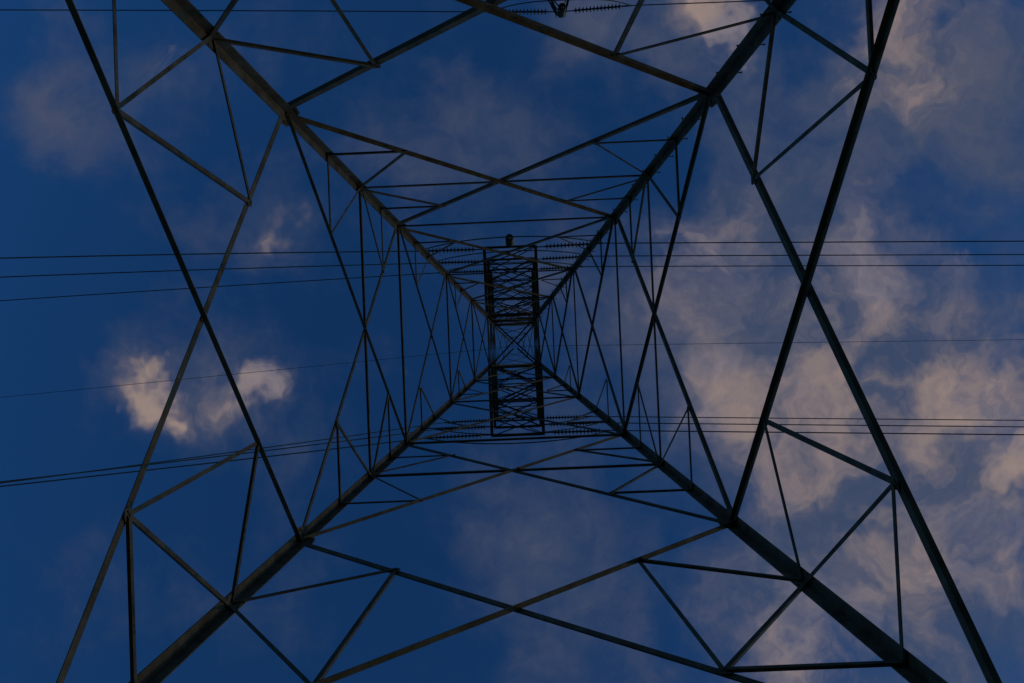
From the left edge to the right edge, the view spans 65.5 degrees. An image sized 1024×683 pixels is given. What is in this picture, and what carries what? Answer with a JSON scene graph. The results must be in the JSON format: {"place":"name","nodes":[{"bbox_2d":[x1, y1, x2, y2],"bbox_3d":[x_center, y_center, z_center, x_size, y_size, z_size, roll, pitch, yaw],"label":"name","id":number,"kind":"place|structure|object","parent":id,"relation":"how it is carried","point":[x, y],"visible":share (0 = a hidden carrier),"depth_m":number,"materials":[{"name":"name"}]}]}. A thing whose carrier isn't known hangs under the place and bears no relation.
{"place":"outdoors","nodes":[
{"label":"outdoors","id":0,"kind":"place"},
{"bbox_2d":[0,0,1023,682],"label":"sky","id":1,"kind":"structure","parent":0,"point":[938,152],"materials":[{"name":"blue"}]},
{"bbox_3d":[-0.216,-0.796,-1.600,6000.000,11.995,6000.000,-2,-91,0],"label":"ground","id":2,"kind":"structure","parent":0,"visible":0},
{"bbox_2d":[56,0,1001,682],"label":"transmission tower","id":3,"kind":"structure","parent":2,"relation":"on","point":[876,640],"depth_m":12.40,"materials":[{"name":"metal"}]},
{"bbox_2d":[0,440,402,486],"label":"power line","id":4,"kind":"object","parent":3,"relation":"attached to","point":[187,465],"visible":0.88,"depth_m":28.05,"materials":[{"name":"metal"}]},
{"bbox_2d":[0,251,416,258],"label":"power line","id":5,"kind":"object","parent":3,"relation":"attached to","point":[190,254],"visible":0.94,"depth_m":28.28,"materials":[{"name":"metal"}]},
{"bbox_2d":[0,263,428,277],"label":"power line","id":6,"kind":"object","parent":3,"relation":"attached to","point":[201,269],"visible":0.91,"depth_m":32.44,"materials":[{"name":"metal"}]},
{"bbox_2d":[0,429,435,482],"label":"power line","id":7,"kind":"object","parent":3,"relation":"attached to","point":[193,459],"visible":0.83,"depth_m":30.41,"materials":[{"name":"metal"}]},
{"bbox_2d":[0,272,437,300],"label":"power line","id":8,"kind":"object","parent":3,"relation":"attached to","point":[211,286],"visible":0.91,"depth_m":38.54,"materials":[{"name":"metal"}]},
{"bbox_2d":[0,422,443,483],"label":"power line","id":9,"kind":"object","parent":3,"relation":"attached to","point":[230,452],"visible":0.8,"depth_m":33.72,"materials":[{"name":"metal"}]},
{"bbox_2d":[0,346,514,397],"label":"power line","id":10,"kind":"object","parent":3,"relation":"attached to","point":[252,372],"visible":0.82,"depth_m":42.28,"materials":[{"name":"metal"}]},
{"bbox_2d":[502,0,630,17],"bbox_3d":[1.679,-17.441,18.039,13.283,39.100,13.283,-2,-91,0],"label":"insulator strings","id":11,"kind":"structure","parent":3,"relation":"attached to","point":[560,11],"depth_m":31.97,"materials":[{"name":"ceramic"}]},
{"bbox_2d":[0,9,463,11],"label":"power line","id":12,"kind":"object","parent":11,"relation":"attached to","point":[220,10],"visible":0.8,"depth_m":31.53,"materials":[{"name":"metal"}]},
{"bbox_2d":[631,0,771,5],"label":"power line","id":13,"kind":"object","parent":11,"relation":"attached to","point":[700,2],"visible":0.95,"depth_m":31.72,"materials":[{"name":"metal"}]},
{"bbox_2d":[515,339,1023,346],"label":"power line","id":14,"kind":"object","parent":3,"relation":"attached to","point":[792,342],"visible":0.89,"depth_m":44.41,"materials":[{"name":"metal"}]},
{"bbox_2d":[586,265,1023,266],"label":"power line","id":15,"kind":"object","parent":3,"relation":"attached to","point":[817,265],"visible":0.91,"depth_m":38.97,"materials":[{"name":"metal"}]},
{"bbox_2d":[592,416,1023,420],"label":"power line","id":16,"kind":"object","parent":3,"relation":"attached to","point":[823,418],"visible":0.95,"depth_m":38.85,"materials":[{"name":"metal"}]},
{"bbox_2d":[593,254,1023,256],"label":"power line","id":17,"kind":"object","parent":3,"relation":"attached to","point":[809,255],"visible":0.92,"depth_m":35.09,"materials":[{"name":"metal"}]},
{"bbox_2d":[601,422,1023,426],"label":"power line","id":18,"kind":"object","parent":3,"relation":"attached to","point":[828,425],"visible":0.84,"depth_m":34.94,"materials":[{"name":"metal"}]},
{"bbox_2d":[603,241,1023,243],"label":"power line","id":19,"kind":"object","parent":3,"relation":"attached to","point":[813,242],"visible":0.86,"depth_m":31.09,"materials":[{"name":"metal"}]},
{"bbox_2d":[611,430,1023,434],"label":"power line","id":20,"kind":"object","parent":3,"relation":"attached to","point":[831,432],"visible":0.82,"depth_m":30.91,"materials":[{"name":"metal"}]}
]}

